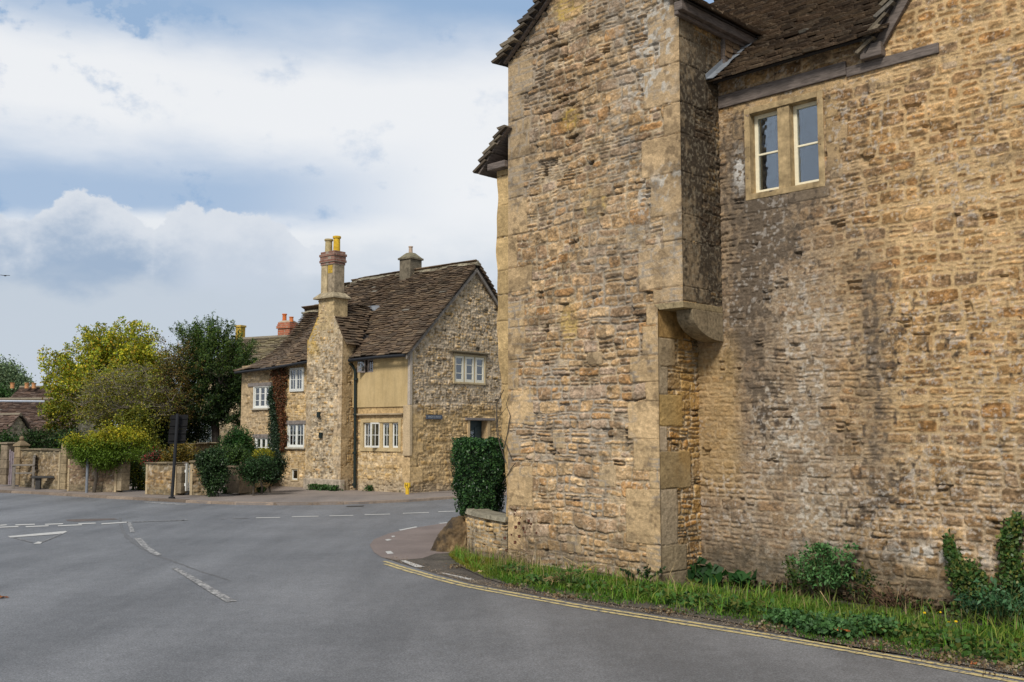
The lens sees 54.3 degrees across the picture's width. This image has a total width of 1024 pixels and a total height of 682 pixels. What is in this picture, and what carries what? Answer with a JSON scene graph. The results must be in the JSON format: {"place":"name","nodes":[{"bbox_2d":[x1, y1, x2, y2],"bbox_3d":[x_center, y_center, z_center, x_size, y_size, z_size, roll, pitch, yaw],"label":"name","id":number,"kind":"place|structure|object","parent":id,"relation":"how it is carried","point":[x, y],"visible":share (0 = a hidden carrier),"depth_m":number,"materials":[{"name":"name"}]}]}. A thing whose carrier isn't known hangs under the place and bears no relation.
{"place":"outdoors","nodes":[
{"label":"outdoors","id":0,"kind":"place"},
{"bbox_2d":[0,483,506,504],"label":"pavement","id":1,"kind":"structure","parent":0,"point":[287,494],"depth_m":24.55,"materials":[{"name":"grey concrete"}]},
{"bbox_2d":[0,442,16,484],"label":"gate pier","id":2,"kind":"structure","parent":1,"relation":"on","point":[6,447],"depth_m":28.86,"materials":[{"name":"stone"}]},
{"bbox_2d":[8,450,13,484],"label":"garden gate","id":3,"kind":"structure","parent":2,"relation":"attached to","point":[11,456],"depth_m":28.86,"materials":[{"name":"paint"}]},
{"bbox_2d":[13,436,29,484],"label":"gate pier","id":4,"kind":"structure","parent":1,"relation":"on","point":[17,454],"depth_m":28.61,"materials":[{"name":"stone"}]},
{"bbox_2d":[11,455,35,488],"bbox_3d":[-13.627,3.640,27.858,0.600,0.920,0.510,2,-6,-23],"label":"wooden bench","id":5,"kind":"object","parent":1,"relation":"on","point":[14,472],"visible":1,"depth_m":27.73,"materials":[{"name":"grey wood"}]},
{"bbox_2d":[19,448,61,489],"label":"garden wall","id":6,"kind":"structure","parent":1,"relation":"on","point":[48,462],"depth_m":27.70,"materials":[{"name":"stone"}]},
{"bbox_2d":[31,476,54,489],"bbox_3d":[-12.672,3.870,27.300,0.840,0.360,0.300,2,-5,-16],"label":"stone bench","id":7,"kind":"object","parent":1,"relation":"on","point":[38,480],"visible":0.66,"depth_m":27.14,"materials":[{"name":"grey stone"}]},
{"bbox_2d":[85,455,88,492],"bbox_3d":[-10.926,3.425,25.682,0.066,1.150,0.070,0,-5,0],"label":"grey pole","id":8,"kind":"object","parent":1,"relation":"on","point":[87,478],"visible":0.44,"depth_m":25.65,"materials":[{"name":"metal"}]},
{"bbox_2d":[67,459,122,491],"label":"garden wall","id":9,"kind":"structure","parent":1,"relation":"on","point":[76,477],"depth_m":26.16,"materials":[{"name":"stone"}]},
{"bbox_2d":[60,445,71,489],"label":"buttress","id":10,"kind":"structure","parent":9,"relation":"attached to","point":[64,471],"depth_m":26.36,"materials":[{"name":"stone"}]},
{"bbox_2d":[116,462,129,490],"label":"gate pier","id":11,"kind":"structure","parent":1,"relation":"on","point":[123,478],"depth_m":25.91,"materials":[{"name":"stone"}]},
{"bbox_2d":[145,462,184,494],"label":"garden wall","id":12,"kind":"structure","parent":1,"relation":"on","point":[158,478],"depth_m":24.86,"materials":[{"name":"stone"}]},
{"bbox_2d":[168,414,187,498],"bbox_3d":[-7.880,2.753,23.502,0.442,2.084,0.167,2,-5,-18],"label":"road sign","id":13,"kind":"object","parent":1,"relation":"on","point":[178,428],"visible":0.99,"depth_m":23.57,"materials":[{"name":"black metal"}]},
{"bbox_2d":[176,466,186,493],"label":"gate pier","id":14,"kind":"structure","parent":1,"relation":"on","point":[180,486],"depth_m":24.64,"materials":[{"name":"stone"}]},
{"bbox_2d":[189,460,208,494],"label":"garden wall","id":15,"kind":"structure","parent":1,"relation":"on","point":[196,488],"depth_m":24.64,"materials":[{"name":"stone"}]},
{"bbox_2d":[184,464,189,490],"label":"garden gate","id":16,"kind":"structure","parent":15,"relation":"attached to","point":[186,484],"depth_m":24.66,"materials":[{"name":"white paint"}]},
{"bbox_2d":[186,442,218,482],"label":"garden wall","id":17,"kind":"structure","parent":1,"relation":"on","point":[204,446],"depth_m":31.64,"materials":[{"name":"stone"}]},
{"bbox_2d":[227,465,250,492],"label":"stone wall","id":18,"kind":"structure","parent":1,"relation":"on","point":[237,485],"depth_m":24.83,"materials":[{"name":"stone"}]},
{"bbox_2d":[239,464,272,493],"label":"garden wall","id":19,"kind":"structure","parent":1,"relation":"on","point":[259,485],"depth_m":26.07,"materials":[{"name":"stone"}]},
{"bbox_2d":[183,483,399,493],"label":"wall foot weeds","id":20,"kind":"object","parent":1,"relation":"on","point":[319,487],"depth_m":26.48,"materials":[{"name":"green plant"}]},
{"bbox_2d":[233,236,506,492],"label":"cottage","id":21,"kind":"structure","parent":1,"relation":"on","point":[379,367],"depth_m":27.28,"materials":[{"name":"stone"}]},
{"bbox_2d":[251,386,269,409],"bbox_3d":[-7.400,1.696,29.810,0.978,0.722,0.250,-4,-7,40],"label":"window","id":22,"kind":"structure","parent":21,"relation":"in","point":[259,392],"depth_m":29.84,"materials":[{"name":"white paint"}]},
{"bbox_2d":[255,438,270,448],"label":"window","id":23,"kind":"structure","parent":21,"relation":"in","point":[263,442],"depth_m":29.64,"materials":[{"name":"white paint"}]},
{"bbox_2d":[266,384,281,454],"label":"ivy","id":24,"kind":"object","parent":21,"relation":"attached to","point":[274,435],"visible":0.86,"depth_m":29.14,"materials":[{"name":"green plant"}]},
{"bbox_2d":[269,367,288,452],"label":"red creeper","id":25,"kind":"object","parent":21,"relation":"attached to","point":[279,385],"visible":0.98,"depth_m":29.04,"materials":[{"name":"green plant"}]},
{"bbox_2d":[290,468,298,480],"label":"window","id":26,"kind":"structure","parent":21,"relation":"in","point":[294,471],"depth_m":28.55,"materials":[{"name":"stone"}]},
{"bbox_2d":[285,424,304,448],"bbox_3d":[-6.143,2.724,28.657,0.874,0.752,0.250,-4,-7,40],"label":"window","id":27,"kind":"structure","parent":21,"relation":"in","point":[296,432],"depth_m":28.62,"materials":[{"name":"white paint"}]},
{"bbox_2d":[289,367,304,391],"bbox_3d":[-6.144,1.117,28.824,0.639,0.689,0.220,-4,-7,40],"label":"window","id":28,"kind":"structure","parent":21,"relation":"in","point":[296,382],"depth_m":28.73,"materials":[{"name":"white paint"}]},
{"bbox_2d":[357,359,372,372],"bbox_3d":[-3.908,0.673,26.822,0.600,0.420,0.362,-4,-7,40],"label":"window","id":29,"kind":"structure","parent":21,"relation":"in","point":[369,362],"depth_m":26.80,"materials":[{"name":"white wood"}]},
{"bbox_2d":[360,418,401,451],"bbox_3d":[-3.443,2.483,26.361,1.560,0.860,0.435,-4,-7,40],"label":"window","id":30,"kind":"structure","parent":21,"relation":"in","point":[375,435],"depth_m":26.32,"materials":[{"name":"stone"}]},
{"bbox_2d":[426,415,442,418],"bbox_3d":[-2.049,2.003,26.309,0.038,0.115,0.594,-4,-7,40],"label":"street sign","id":31,"kind":"object","parent":21,"relation":"attached to","point":[434,416],"visible":1,"depth_m":26.29,"materials":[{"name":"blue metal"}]},
{"bbox_2d":[452,353,485,384],"bbox_3d":[-1.239,0.791,27.565,0.233,0.820,1.310,-4,-7,40],"label":"window","id":32,"kind":"structure","parent":21,"relation":"in","point":[467,369],"depth_m":27.52,"materials":[{"name":"stone"}]},
{"bbox_2d":[470,421,481,437],"bbox_3d":[-1.096,3.114,27.710,0.075,1.810,0.710,-4,-7,40],"label":"door","id":33,"kind":"structure","parent":21,"relation":"in","point":[475,426],"depth_m":27.84,"materials":[{"name":"teal paint"}]},
{"bbox_2d":[404,483,409,493],"bbox_3d":[-2.621,3.704,24.994,0.170,0.310,0.056,-4,-7,40],"label":"hydrant marker","id":34,"kind":"object","parent":1,"relation":"on","point":[407,486],"visible":0.91,"depth_m":24.96,"materials":[{"name":"yellow paint"}]},
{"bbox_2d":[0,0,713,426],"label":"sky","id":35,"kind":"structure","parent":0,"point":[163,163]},
{"bbox_2d":[370,523,449,559],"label":"pink tarmac path","id":36,"kind":"structure","parent":0,"point":[415,543],"depth_m":14.37,"materials":[{"name":"pink asphalt"}]},
{"bbox_2d":[385,522,470,579],"bbox_3d":[-1.298,2.899,14.235,1.044,0.001,6.974,1,-5,-6],"label":"give way line","id":37,"kind":"object","parent":36,"relation":"on","point":[405,561],"visible":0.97,"depth_m":12.30,"materials":[{"name":"paint"}]},
{"bbox_2d":[431,516,466,551],"bbox_3d":[-0.845,2.628,13.622,0.524,0.498,0.496,0,-5,0],"label":"boulder","id":38,"kind":"object","parent":36,"relation":"on","point":[452,533],"visible":0.84,"depth_m":13.46,"materials":[{"name":"brown stone"}]},
{"bbox_2d":[459,503,507,559],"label":"planter wall","id":39,"kind":"structure","parent":36,"relation":"on","point":[486,528],"depth_m":13.04,"materials":[{"name":"stone"}]},
{"bbox_2d":[449,436,506,515],"bbox_3d":[-0.441,1.879,13.834,0.848,1.125,1.046,0,-5,0],"label":"clipped hedge","id":40,"kind":"object","parent":39,"relation":"on","point":[479,475],"visible":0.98,"depth_m":13.49,"materials":[{"name":"green plant"}]},
{"bbox_2d":[0,493,1023,681],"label":"road","id":41,"kind":"structure","parent":0,"point":[323,595],"depth_m":8.55,"materials":[{"name":"grey asphalt"}]},
{"bbox_2d":[8,531,66,543],"bbox_3d":[-7.339,2.986,15.181,0.739,0.001,1.922,1,-5,-13],"label":"give way triangle","id":42,"kind":"object","parent":41,"relation":"on","point":[59,532],"visible":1,"depth_m":15.61,"materials":[{"name":"paint"}]},
{"bbox_2d":[0,522,126,527],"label":"give way line","id":43,"kind":"object","parent":41,"relation":"on","point":[57,523],"visible":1,"depth_m":17.31,"materials":[{"name":"paint"}]},
{"bbox_2d":[67,518,115,521],"bbox_3d":[-7.721,3.276,18.317,0.843,0.001,0.570,4,-6,-36],"label":"tarmac patch","id":44,"kind":"object","parent":41,"relation":"on","point":[76,520],"visible":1,"depth_m":18.34,"materials":[{"name":"grey asphalt"}]},
{"bbox_2d":[134,538,161,554],"bbox_3d":[-5.154,2.884,14.063,0.123,0.001,2.401,3,-6,-27],"label":"line","id":45,"kind":"object","parent":41,"relation":"on","point":[141,542],"visible":1,"depth_m":13.97,"materials":[{"name":"paint"}]},
{"bbox_2d":[119,518,228,579],"bbox_3d":[-5.382,2.944,14.686,0.441,0.001,9.082,3,-6,-28],"label":"tar seam","id":46,"kind":"object","parent":41,"relation":"on","point":[126,535],"visible":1,"depth_m":14.00,"materials":[{"name":"grey asphalt"}]},
{"bbox_2d":[133,518,240,521],"bbox_3d":[-5.859,3.268,18.256,2.045,0.001,0.212,2,-6,-23],"label":"line","id":47,"kind":"object","parent":41,"relation":"on","point":[177,520],"visible":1,"depth_m":18.09,"materials":[{"name":"paint"}]},
{"bbox_2d":[172,568,235,601],"bbox_3d":[-3.322,2.568,10.607,0.100,0.001,2.704,3,-6,-30],"label":"line","id":48,"kind":"object","parent":41,"relation":"on","point":[222,596],"visible":1,"depth_m":10.34,"materials":[{"name":"paint"}]},
{"bbox_2d":[0,490,506,504],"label":"kerb","id":49,"kind":"structure","parent":41,"relation":"on","point":[194,501],"depth_m":23.34,"materials":[{"name":"stone"}]},
{"bbox_2d":[256,511,452,517],"bbox_3d":[-2.858,3.373,19.410,4.151,0.001,0.325,2,-6,-24],"label":"line","id":50,"kind":"object","parent":41,"relation":"on","point":[346,515],"visible":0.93,"depth_m":19.18,"materials":[{"name":"paint"}]},
{"bbox_2d":[385,564,1018,681],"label":"yellow line","id":51,"kind":"object","parent":41,"relation":"on","point":[975,674],"visible":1,"depth_m":7.97,"materials":[{"name":"paint"}]},
{"bbox_2d":[383,561,1023,679],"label":"yellow line","id":52,"kind":"object","parent":41,"relation":"on","point":[717,626],"visible":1,"depth_m":8.18,"materials":[{"name":"paint"}]},
{"bbox_2d":[385,553,1023,676],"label":"gritty soil strip","id":53,"kind":"object","parent":41,"relation":"on","point":[438,561],"visible":0.72,"depth_m":10.24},
{"bbox_2d":[445,544,1023,675],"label":"verge","id":54,"kind":"structure","parent":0,"point":[647,605],"depth_m":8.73,"materials":[{"name":"green plant"}]},
{"bbox_2d":[503,509,536,558],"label":"dead thistle","id":55,"kind":"object","parent":54,"relation":"on","point":[519,536],"visible":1,"depth_m":12.20,"materials":[{"name":"beige plant"}]},
{"bbox_2d":[545,565,587,585],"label":"long grass clump","id":56,"kind":"object","parent":54,"relation":"on","point":[562,574],"visible":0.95,"depth_m":10.24,"materials":[{"name":"green plant"}]},
{"bbox_2d":[544,565,604,582],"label":"dry stalks","id":57,"kind":"object","parent":54,"relation":"on","point":[567,573],"visible":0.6,"depth_m":10.74,"materials":[{"name":"beige plant"}]},
{"bbox_2d":[619,564,666,580],"bbox_3d":[1.433,2.564,11.059,0.524,0.176,0.390,0,-5,0],"label":"dark ivy patch","id":58,"kind":"object","parent":54,"relation":"on","point":[646,572],"visible":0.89,"depth_m":10.96,"materials":[{"name":"green plant"}]},
{"bbox_2d":[686,556,712,582],"bbox_3d":[2.120,2.594,11.304,0.316,0.298,0.346,0,-5,0],"label":"mallow","id":59,"kind":"object","parent":54,"relation":"on","point":[692,572],"visible":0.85,"depth_m":11.30,"materials":[{"name":"green plant"}]},
{"bbox_2d":[385,556,1023,676],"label":"grit","id":60,"kind":"object","parent":54,"relation":"on","point":[632,607],"visible":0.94,"depth_m":9.01,"materials":[{"name":"gravel"}]},
{"bbox_2d":[697,564,727,586],"bbox_3d":[2.226,2.597,11.111,0.270,0.258,0.396,2,-6,-20],"label":"mallow","id":61,"kind":"object","parent":54,"relation":"on","point":[718,574],"visible":0.93,"depth_m":11.02,"materials":[{"name":"green plant"}]},
{"bbox_2d":[444,562,1023,677],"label":"fallen litter","id":62,"kind":"object","parent":54,"relation":"on","point":[764,627],"visible":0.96,"depth_m":7.42,"materials":[{"name":"brown plant"}]},
{"bbox_2d":[728,566,756,588],"bbox_3d":[2.524,2.591,10.930,0.346,0.236,0.239,-5,-7,45],"label":"mallow","id":63,"kind":"object","parent":54,"relation":"on","point":[737,576],"visible":0.97,"depth_m":10.89,"materials":[{"name":"green plant"}]},
{"bbox_2d":[472,0,1023,614],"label":"stone house","id":64,"kind":"structure","parent":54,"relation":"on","point":[760,286],"depth_m":11.19,"materials":[{"name":"beige stone"}]},
{"bbox_2d":[496,390,515,483],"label":"climbing stems","id":65,"kind":"object","parent":64,"relation":"attached to","point":[497,417],"visible":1,"depth_m":12.86,"materials":[{"name":"brown plant"}]},
{"bbox_2d":[744,89,826,200],"bbox_3d":[3.162,-2.161,11.287,0.982,1.074,0.387,-5,-7,45],"label":"window","id":66,"kind":"structure","parent":64,"relation":"in","point":[788,112],"depth_m":11.22,"materials":[{"name":"stone"}]},
{"bbox_2d":[939,528,1012,620],"bbox_3d":[4.327,2.280,9.333,0.179,1.013,0.673,5,-7,-44],"label":"ivy","id":67,"kind":"object","parent":64,"relation":"attached to","point":[951,553],"visible":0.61,"depth_m":9.42,"materials":[{"name":"green plant"}]},
{"bbox_2d":[958,552,998,622],"bbox_3d":[4.381,2.366,9.274,0.465,0.767,0.176,-5,-7,44],"label":"ivy","id":68,"kind":"object","parent":64,"relation":"attached to","point":[979,574],"visible":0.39,"depth_m":9.31,"materials":[{"name":"green plant"}]},
{"bbox_2d":[991,510,1023,624],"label":"ivy","id":69,"kind":"object","parent":64,"relation":"attached to","point":[1010,536],"visible":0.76,"depth_m":9.09,"materials":[{"name":"green plant"}]},
{"bbox_2d":[491,562,1023,664],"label":"plantain","id":70,"kind":"object","parent":54,"relation":"on","point":[967,641],"visible":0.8,"depth_m":7.90,"materials":[{"name":"green plant"}]},
{"bbox_2d":[781,554,818,595],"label":"nettle","id":71,"kind":"object","parent":54,"relation":"on","point":[794,583],"visible":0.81,"depth_m":10.44,"materials":[{"name":"green plant"}]},
{"bbox_2d":[788,539,859,599],"bbox_3d":[3.234,2.344,10.277,0.689,0.609,0.536,-3,-6,27],"label":"elder seedling","id":72,"kind":"object","parent":54,"relation":"on","point":[829,578],"visible":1,"depth_m":10.24,"materials":[{"name":"green plant"}]},
{"bbox_2d":[758,606,898,640],"bbox_3d":[2.529,2.272,8.036,1.146,0.141,0.826,-2,-6,24],"label":"clover","id":73,"kind":"object","parent":54,"relation":"on","point":[817,624],"visible":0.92,"depth_m":7.96,"materials":[{"name":"green plant"}]},
{"bbox_2d":[754,580,958,615],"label":"withered weeds","id":74,"kind":"object","parent":54,"relation":"on","point":[842,594],"visible":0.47,"depth_m":10.08,"materials":[{"name":"brown plant"}]},
{"bbox_2d":[843,562,877,602],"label":"bramble","id":75,"kind":"object","parent":54,"relation":"on","point":[860,576],"visible":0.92,"depth_m":10.01,"materials":[{"name":"green plant"}]},
{"bbox_2d":[720,575,1023,615],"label":"wall foot weeds","id":76,"kind":"object","parent":54,"relation":"on","point":[783,584],"depth_m":10.71,"materials":[{"name":"green plant"}]},
{"bbox_2d":[845,579,927,609],"bbox_3d":[3.786,2.467,9.764,0.888,0.273,0.784,3,-6,-29],"label":"brown dock","id":77,"kind":"object","parent":54,"relation":"on","point":[893,597],"visible":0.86,"depth_m":9.73,"materials":[{"name":"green plant"}]},
{"bbox_2d":[950,591,995,618],"bbox_3d":[4.206,2.395,9.080,0.400,0.251,0.253,-2,-6,23],"label":"willowherb","id":78,"kind":"object","parent":54,"relation":"on","point":[969,603],"visible":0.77,"depth_m":9.06,"materials":[{"name":"green plant"}]},
{"bbox_2d":[971,576,1023,624],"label":"willowherb","id":79,"kind":"object","parent":54,"relation":"on","point":[1006,602],"visible":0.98,"depth_m":8.82,"materials":[{"name":"green plant"}]},
{"bbox_2d":[460,538,1018,637],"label":"dry grass","id":80,"kind":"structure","parent":0,"point":[515,561],"depth_m":11.14,"materials":[{"name":"beige plant"}]},
{"bbox_2d":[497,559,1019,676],"bbox_3d":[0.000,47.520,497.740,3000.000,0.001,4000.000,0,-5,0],"label":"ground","id":81,"kind":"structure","parent":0,"point":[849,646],"depth_m":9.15,"materials":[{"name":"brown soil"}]},
{"label":"garden ground","id":82,"kind":"structure","parent":0,"visible":0},
{"bbox_2d":[0,382,13,397],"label":"distant tree","id":83,"kind":"object","parent":82,"relation":"on","point":[4,394],"visible":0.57,"depth_m":61.85,"materials":[{"name":"green plant"}]},
{"bbox_2d":[0,425,20,453],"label":"green shrub","id":84,"kind":"object","parent":82,"relation":"on","point":[5,437],"visible":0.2,"depth_m":33.77,"materials":[{"name":"green plant"}]},
{"bbox_2d":[0,354,30,397],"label":"distant tree","id":85,"kind":"object","parent":82,"relation":"on","point":[9,373],"visible":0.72,"depth_m":94.46,"materials":[{"name":"green plant"}]},
{"bbox_2d":[0,413,32,446],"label":"outbuilding","id":86,"kind":"structure","parent":82,"relation":"on","point":[13,420],"depth_m":44.32,"materials":[{"name":"stone"}]},
{"bbox_2d":[17,369,35,385],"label":"distant tree","id":87,"kind":"object","parent":82,"relation":"on","point":[27,378],"visible":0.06,"depth_m":98.76,"materials":[{"name":"green plant"}]},
{"bbox_2d":[10,383,84,397],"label":"stone house","id":88,"kind":"structure","parent":82,"relation":"on","point":[28,391],"depth_m":51.51,"materials":[{"name":"stone"}]},
{"bbox_2d":[12,422,89,458],"bbox_3d":[-15.140,3.681,32.787,2.773,2.058,1.507,0,-5,0],"label":"green shrub","id":89,"kind":"object","parent":82,"relation":"on","point":[33,439],"visible":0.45,"depth_m":32.64,"materials":[{"name":"green plant"}]},
{"bbox_2d":[0,397,108,458],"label":"stone house","id":90,"kind":"structure","parent":82,"relation":"on","point":[27,408],"depth_m":48.43,"materials":[{"name":"stone"}]},
{"bbox_2d":[35,316,173,462],"bbox_3d":[-13.560,1.990,33.874,4.521,5.659,3.587,3,-6,-32],"label":"maple tree","id":91,"kind":"object","parent":82,"relation":"on","point":[99,351],"visible":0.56,"depth_m":33.58,"materials":[{"name":"yellow plant"}]},
{"bbox_2d":[58,420,156,492],"bbox_3d":[-10.473,3.056,25.778,2.510,2.024,1.389,0,-5,0],"label":"yellow shrub","id":92,"kind":"object","parent":82,"relation":"on","point":[107,450],"visible":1,"depth_m":25.67,"materials":[{"name":"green plant"}]},
{"bbox_2d":[66,356,186,429],"bbox_3d":[-12.359,2.499,31.677,3.777,4.199,2.285,0,-5,0],"label":"bare tree","id":93,"kind":"object","parent":82,"relation":"on","point":[97,400],"visible":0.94,"depth_m":31.50,"materials":[{"name":"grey plant"}]},
{"bbox_2d":[122,453,145,489],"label":"variegated shrub","id":94,"kind":"object","parent":82,"relation":"on","point":[137,478],"visible":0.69,"depth_m":26.84,"materials":[{"name":"green plant"}]},
{"bbox_2d":[110,399,165,461],"bbox_3d":[-11.452,3.123,30.416,1.914,2.747,1.457,0,-5,0],"label":"lime shrub","id":95,"kind":"object","parent":82,"relation":"on","point":[143,415],"visible":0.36,"depth_m":30.39,"materials":[{"name":"green plant"}]},
{"bbox_2d":[138,447,165,465],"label":"red flowering shrub","id":96,"kind":"object","parent":82,"relation":"on","point":[152,456],"visible":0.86,"depth_m":25.37,"materials":[{"name":"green plant"}]},
{"bbox_2d":[113,402,210,451],"bbox_3d":[-11.982,3.166,34.428,3.632,3.375,2.115,0,-5,0],"label":"dark shrub","id":97,"kind":"object","parent":82,"relation":"on","point":[197,429],"visible":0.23,"depth_m":34.02,"materials":[{"name":"green plant"}]},
{"bbox_2d":[146,335,206,449],"bbox_3d":[-11.076,2.267,33.017,2.280,4.909,1.824,0,-5,0],"label":"autumn tree","id":98,"kind":"object","parent":82,"relation":"on","point":[182,378],"visible":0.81,"depth_m":32.80,"materials":[{"name":"green plant"}]},
{"bbox_2d":[157,441,198,464],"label":"ochre shrub","id":99,"kind":"object","parent":82,"relation":"on","point":[184,453],"visible":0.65,"depth_m":25.33,"materials":[{"name":"yellow plant"}]},
{"bbox_2d":[158,311,260,443],"bbox_3d":[-10.027,1.804,33.383,3.338,5.900,2.540,3,-6,-26],"label":"yew tree","id":100,"kind":"object","parent":82,"relation":"on","point":[223,400],"visible":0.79,"depth_m":33.19,"materials":[{"name":"green plant"}]},
{"bbox_2d":[188,442,234,496],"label":"ivy","id":101,"kind":"object","parent":82,"relation":"on","point":[213,468],"visible":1,"depth_m":24.02,"materials":[{"name":"green plant"}]},
{"bbox_2d":[213,440,253,486],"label":"green shrub","id":102,"kind":"object","parent":82,"relation":"on","point":[238,454],"visible":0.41,"depth_m":25.78,"materials":[{"name":"green plant"}]},
{"bbox_2d":[215,423,260,452],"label":"conical bush","id":103,"kind":"object","parent":82,"relation":"on","point":[238,435],"visible":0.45,"depth_m":27.23,"materials":[{"name":"green plant"}]},
{"bbox_2d":[196,314,297,448],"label":"stone house","id":104,"kind":"structure","parent":82,"relation":"on","point":[270,344],"depth_m":39.05,"materials":[{"name":"stone"}]},
{"bbox_2d":[199,423,211,442],"bbox_3d":[-11.474,3.589,37.558,0.697,1.200,0.120,-3,-6,28],"label":"window","id":105,"kind":"structure","parent":104,"relation":"in","point":[210,437],"depth_m":37.47,"materials":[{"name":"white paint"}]},
{"bbox_2d":[232,450,278,495],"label":"rose bush","id":106,"kind":"object","parent":82,"relation":"on","point":[252,471],"visible":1,"depth_m":24.43,"materials":[{"name":"green plant"}]},
{"bbox_2d":[252,444,276,493],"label":"yellow bush","id":107,"kind":"object","parent":82,"relation":"on","point":[261,450],"visible":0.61,"depth_m":25.26,"materials":[{"name":"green plant"}]},
{"bbox_2d":[258,448,290,492],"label":"ivy","id":108,"kind":"object","parent":82,"relation":"on","point":[280,471],"visible":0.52,"depth_m":25.59,"materials":[{"name":"green plant"}]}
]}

